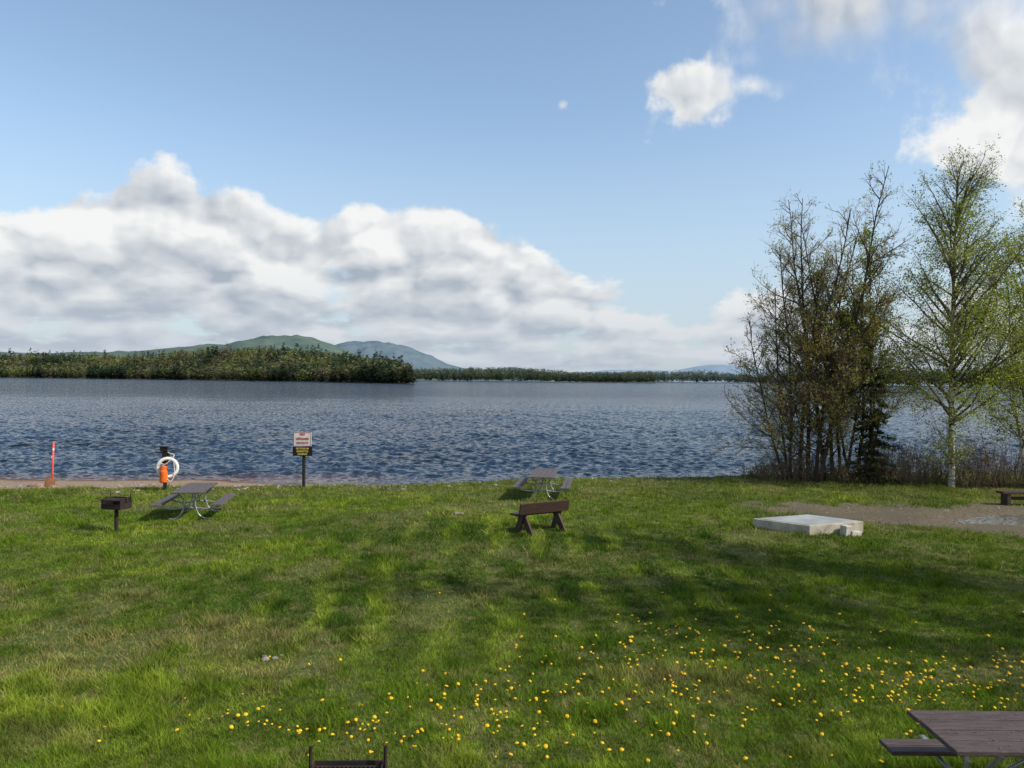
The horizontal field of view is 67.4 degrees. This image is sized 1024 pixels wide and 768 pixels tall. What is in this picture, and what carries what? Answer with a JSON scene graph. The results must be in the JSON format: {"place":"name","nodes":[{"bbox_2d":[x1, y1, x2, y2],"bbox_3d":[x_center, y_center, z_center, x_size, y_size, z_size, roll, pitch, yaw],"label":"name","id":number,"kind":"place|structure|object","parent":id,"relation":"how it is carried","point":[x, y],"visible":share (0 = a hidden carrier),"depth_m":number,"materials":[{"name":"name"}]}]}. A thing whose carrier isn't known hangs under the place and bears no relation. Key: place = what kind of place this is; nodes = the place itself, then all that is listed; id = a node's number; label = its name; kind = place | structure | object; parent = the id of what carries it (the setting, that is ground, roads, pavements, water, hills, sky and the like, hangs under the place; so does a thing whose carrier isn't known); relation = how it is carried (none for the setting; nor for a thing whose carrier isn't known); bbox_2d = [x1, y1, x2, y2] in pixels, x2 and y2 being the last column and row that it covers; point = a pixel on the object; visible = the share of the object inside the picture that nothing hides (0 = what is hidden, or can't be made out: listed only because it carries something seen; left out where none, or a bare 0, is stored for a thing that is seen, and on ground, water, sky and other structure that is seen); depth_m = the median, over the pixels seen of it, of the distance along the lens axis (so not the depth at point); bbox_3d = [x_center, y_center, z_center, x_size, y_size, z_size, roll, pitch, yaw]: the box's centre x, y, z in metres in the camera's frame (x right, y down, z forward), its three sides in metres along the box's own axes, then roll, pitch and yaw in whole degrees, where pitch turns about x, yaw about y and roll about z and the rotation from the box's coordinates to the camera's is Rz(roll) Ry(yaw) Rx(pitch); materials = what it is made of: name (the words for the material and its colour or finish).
{"place":"outdoors","nodes":[
{"label":"outdoors","id":0,"kind":"place"},
{"bbox_2d":[0,343,416,383],"bbox_3d":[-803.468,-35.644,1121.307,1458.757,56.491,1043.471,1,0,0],"label":"island forest","id":1,"kind":"object","parent":0,"point":[317,365],"visible":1,"depth_m":917.98,"materials":[{"name":"green plant"}]},
{"bbox_2d":[0,335,444,379],"bbox_3d":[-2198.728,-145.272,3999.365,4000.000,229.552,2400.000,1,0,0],"label":"hill","id":2,"kind":"structure","parent":0,"point":[303,342],"depth_m":3559.29,"materials":[{"name":"green plant"}]},
{"bbox_2d":[336,341,481,371],"bbox_3d":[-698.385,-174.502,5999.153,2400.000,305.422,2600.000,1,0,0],"label":"hill","id":3,"kind":"structure","parent":0,"point":[418,359],"depth_m":5451.76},
{"bbox_2d":[0,471,1023,767],"bbox_3d":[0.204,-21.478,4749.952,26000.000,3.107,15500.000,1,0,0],"label":"ground","id":4,"kind":"structure","parent":0,"point":[922,515],"depth_m":11.99,"materials":[{"name":"green plant"}]},
{"bbox_2d":[27,483,56,487],"bbox_3d":[-15.401,3.332,25.032,1.146,0.219,0.528,1,0,24],"label":"sand heap","id":5,"kind":"object","parent":4,"relation":"on","point":[37,485],"visible":0.74,"depth_m":24.88,"materials":[{"name":"beige sand"}]},
{"bbox_2d":[45,442,54,486],"bbox_3d":[-15.195,2.696,25.267,0.275,1.562,0.300,0,0,-23],"label":"marker pole","id":6,"kind":"object","parent":4,"relation":"on","point":[49,480],"visible":0.84,"depth_m":25.18,"materials":[{"name":"red plastic"}]},
{"bbox_2d":[95,493,131,531],"bbox_3d":[-9.243,3.038,17.852,0.586,0.940,0.525,1,0,12],"label":"park grill","id":7,"kind":"object","parent":4,"relation":"on","point":[116,504],"visible":0.96,"depth_m":17.88,"materials":[{"name":"black metal"}]},
{"bbox_2d":[155,446,178,489],"bbox_3d":[-10.947,2.686,24.353,0.649,1.444,0.498,0,0,-37],"label":"life ring station","id":8,"kind":"object","parent":4,"relation":"on","point":[162,472],"visible":0.99,"depth_m":24.26,"materials":[{"name":"black paint"}]},
{"bbox_2d":[150,482,235,519],"bbox_3d":[-8.299,3.079,20.118,1.710,0.751,1.855,0,0,-9],"label":"picnic table","id":9,"kind":"object","parent":4,"relation":"on","point":[194,489],"visible":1,"depth_m":19.83,"materials":[{"name":"grey wood"}]},
{"bbox_2d":[293,432,311,487],"bbox_3d":[-6.843,2.504,25.128,0.650,1.870,0.124,1,0,3],"label":"beach sign","id":10,"kind":"object","parent":4,"relation":"on","point":[302,438],"visible":1,"depth_m":25.07,"materials":[{"name":"white metal"}]},
{"bbox_2d":[309,745,386,767],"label":"park grill","id":11,"kind":"object","parent":4,"relation":"on","point":[349,764],"visible":1,"depth_m":5.60,"materials":[{"name":"black metal"}]},
{"bbox_2d":[0,476,1012,660],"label":"pebbles","id":12,"kind":"object","parent":4,"relation":"on","point":[266,656],"visible":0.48,"depth_m":25.24,"materials":[{"name":"grey stone"}]},
{"bbox_2d":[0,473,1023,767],"bbox_3d":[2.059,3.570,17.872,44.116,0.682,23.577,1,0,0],"label":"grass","id":13,"kind":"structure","parent":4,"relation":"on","point":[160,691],"depth_m":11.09,"materials":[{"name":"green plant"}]},
{"bbox_2d":[510,500,569,536],"bbox_3d":[0.705,3.128,18.043,1.360,0.761,0.777,0,0,-31],"label":"park bench","id":14,"kind":"object","parent":4,"relation":"on","point":[556,508],"visible":0.8,"depth_m":17.94,"materials":[{"name":"brown wood"}]},
{"bbox_2d":[512,468,572,499],"bbox_3d":[1.000,3.156,24.118,1.710,0.751,2.350,1,0,7],"label":"picnic table","id":15,"kind":"object","parent":4,"relation":"on","point":[542,474],"visible":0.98,"depth_m":23.74,"materials":[{"name":"grey wood"}]},
{"bbox_2d":[62,575,1023,762],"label":"dandelions","id":16,"kind":"object","parent":4,"relation":"on","point":[545,746],"visible":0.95,"depth_m":8.75,"materials":[{"name":"yellow plant"}]},
{"bbox_2d":[735,459,779,478],"bbox_3d":[9.080,3.156,28.324,1.469,0.770,1.151,0,0,-23],"label":"shrub","id":17,"kind":"object","parent":4,"relation":"on","point":[750,473],"visible":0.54,"depth_m":28.42,"materials":[{"name":"grey plant"}]},
{"bbox_2d":[753,425,857,482],"bbox_3d":[10.519,2.498,27.683,3.592,2.085,1.734,1,0,0],"label":"shrub","id":18,"kind":"object","parent":4,"relation":"on","point":[794,463],"visible":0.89,"depth_m":27.47,"materials":[{"name":"brown plant"}]},
{"bbox_2d":[753,514,862,536],"bbox_3d":[7.109,3.439,18.336,2.183,0.401,1.500,1,0,41],"label":"concrete pad","id":19,"kind":"object","parent":4,"relation":"on","point":[813,524],"visible":0.65,"depth_m":18.04,"materials":[{"name":"white concrete"}]},
{"bbox_2d":[704,160,961,481],"bbox_3d":[11.101,-2.141,27.637,7.760,11.416,5.880,1,0,0],"label":"budding maple tree","id":20,"kind":"object","parent":4,"relation":"on","point":[819,348],"visible":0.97,"depth_m":27.23,"materials":[{"name":"brown plant"}]},
{"bbox_2d":[802,218,914,469],"bbox_3d":[12.730,-1.231,28.662,3.421,9.645,3.875,0,0,-41],"label":"alder tree","id":21,"kind":"object","parent":4,"relation":"on","point":[868,235],"visible":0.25,"depth_m":28.00,"materials":[{"name":"brown plant"}]},
{"bbox_2d":[842,356,902,484],"bbox_3d":[12.745,1.262,26.957,1.876,4.669,1.712,0,0,-27],"label":"spruce tree","id":22,"kind":"object","parent":4,"relation":"on","point":[870,452],"visible":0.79,"depth_m":26.91,"materials":[{"name":"green plant"}]},
{"bbox_2d":[831,449,914,484],"bbox_3d":[12.924,2.808,27.330,3.178,1.580,1.997,1,0,0],"label":"shrub","id":23,"kind":"object","parent":4,"relation":"on","point":[845,476],"visible":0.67,"depth_m":27.07,"materials":[{"name":"brown plant"}]},
{"bbox_2d":[851,397,896,473],"bbox_3d":[13.398,2.011,28.556,1.552,3.182,1.375,1,0,0],"label":"spruce tree","id":24,"kind":"object","parent":4,"relation":"on","point":[877,432],"visible":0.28,"depth_m":28.34,"materials":[{"name":"green plant"}]},
{"bbox_2d":[852,429,966,485],"bbox_3d":[14.207,2.610,27.650,3.830,2.025,1.945,1,0,0],"label":"shrub","id":25,"kind":"object","parent":4,"relation":"on","point":[916,475],"visible":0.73,"depth_m":27.35,"materials":[{"name":"brown plant"}]},
{"bbox_2d":[841,134,1023,487],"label":"birch tree","id":26,"kind":"object","parent":4,"relation":"on","point":[960,319],"visible":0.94,"depth_m":26.31,"materials":[{"name":"green plant"}]},
{"bbox_2d":[879,710,1023,767],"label":"picnic table","id":27,"kind":"object","parent":4,"relation":"on","point":[998,736],"visible":1,"depth_m":6.41,"materials":[{"name":"brown wood"}]},
{"bbox_2d":[927,426,1023,488],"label":"shrub","id":28,"kind":"object","parent":4,"relation":"on","point":[996,473],"visible":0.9,"depth_m":27.05,"materials":[{"name":"brown plant"}]},
{"bbox_2d":[954,514,1023,524],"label":"gravel patch","id":29,"kind":"object","parent":4,"relation":"on","point":[1006,519],"visible":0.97,"depth_m":20.33,"materials":[{"name":"grey gravel"}]},
{"bbox_2d":[959,197,1023,481],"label":"birch tree","id":30,"kind":"object","parent":4,"relation":"on","point":[1015,407],"visible":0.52,"depth_m":27.15,"materials":[{"name":"green plant"}]},
{"bbox_2d":[996,490,1023,505],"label":"timber bench","id":31,"kind":"object","parent":4,"relation":"on","point":[1006,497],"visible":1,"depth_m":22.82,"materials":[{"name":"brown wood"}]},
{"bbox_2d":[0,378,1023,485],"bbox_3d":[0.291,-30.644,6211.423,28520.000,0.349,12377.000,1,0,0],"label":"lake water","id":32,"kind":"structure","parent":0,"point":[419,432],"depth_m":60.84,"materials":[{"name":"blue liquid"}]},
{"bbox_2d":[0,0,1023,372],"label":"sky","id":33,"kind":"structure","parent":0,"point":[564,185],"materials":[{"name":"blue"}]},
{"bbox_2d":[415,380,645,382],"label":"shore ground","id":34,"kind":"structure","parent":0,"point":[539,381],"depth_m":1576.54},
{"bbox_2d":[413,366,656,381],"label":"shore forest","id":35,"kind":"object","parent":34,"relation":"on","point":[468,374],"visible":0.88,"depth_m":1574.88,"materials":[{"name":"green plant"}]},
{"bbox_2d":[450,367,674,381],"bbox_3d":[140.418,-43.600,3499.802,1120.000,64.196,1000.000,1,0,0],"label":"hill","id":36,"kind":"structure","parent":0,"point":[533,379],"depth_m":3076.07,"materials":[{"name":"green plant"}]},
{"bbox_2d":[585,381,703,382],"bbox_3d":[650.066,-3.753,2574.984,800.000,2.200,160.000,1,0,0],"label":"shore ground","id":37,"kind":"structure","parent":0,"point":[677,382],"depth_m":2494.98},
{"bbox_2d":[587,369,803,382],"bbox_3d":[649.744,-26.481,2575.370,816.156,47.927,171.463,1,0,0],"label":"shore forest","id":38,"kind":"object","parent":37,"relation":"on","point":[688,376],"visible":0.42,"depth_m":2535.72,"materials":[{"name":"green plant"}]},
{"bbox_2d":[579,364,988,384],"bbox_3d":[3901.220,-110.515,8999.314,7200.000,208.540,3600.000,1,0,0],"label":"hill","id":39,"kind":"structure","parent":0,"point":[721,368],"depth_m":8263.09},
{"bbox_3d":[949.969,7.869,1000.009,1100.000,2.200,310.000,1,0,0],"label":"far shore ground","id":40,"kind":"structure","parent":0,"visible":0},
{"bbox_2d":[792,367,1021,385],"bbox_3d":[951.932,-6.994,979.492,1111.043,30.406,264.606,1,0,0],"label":"shore forest","id":41,"kind":"object","parent":40,"relation":"on","point":[922,382],"visible":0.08,"depth_m":1006.11,"materials":[{"name":"green plant"}]}
]}

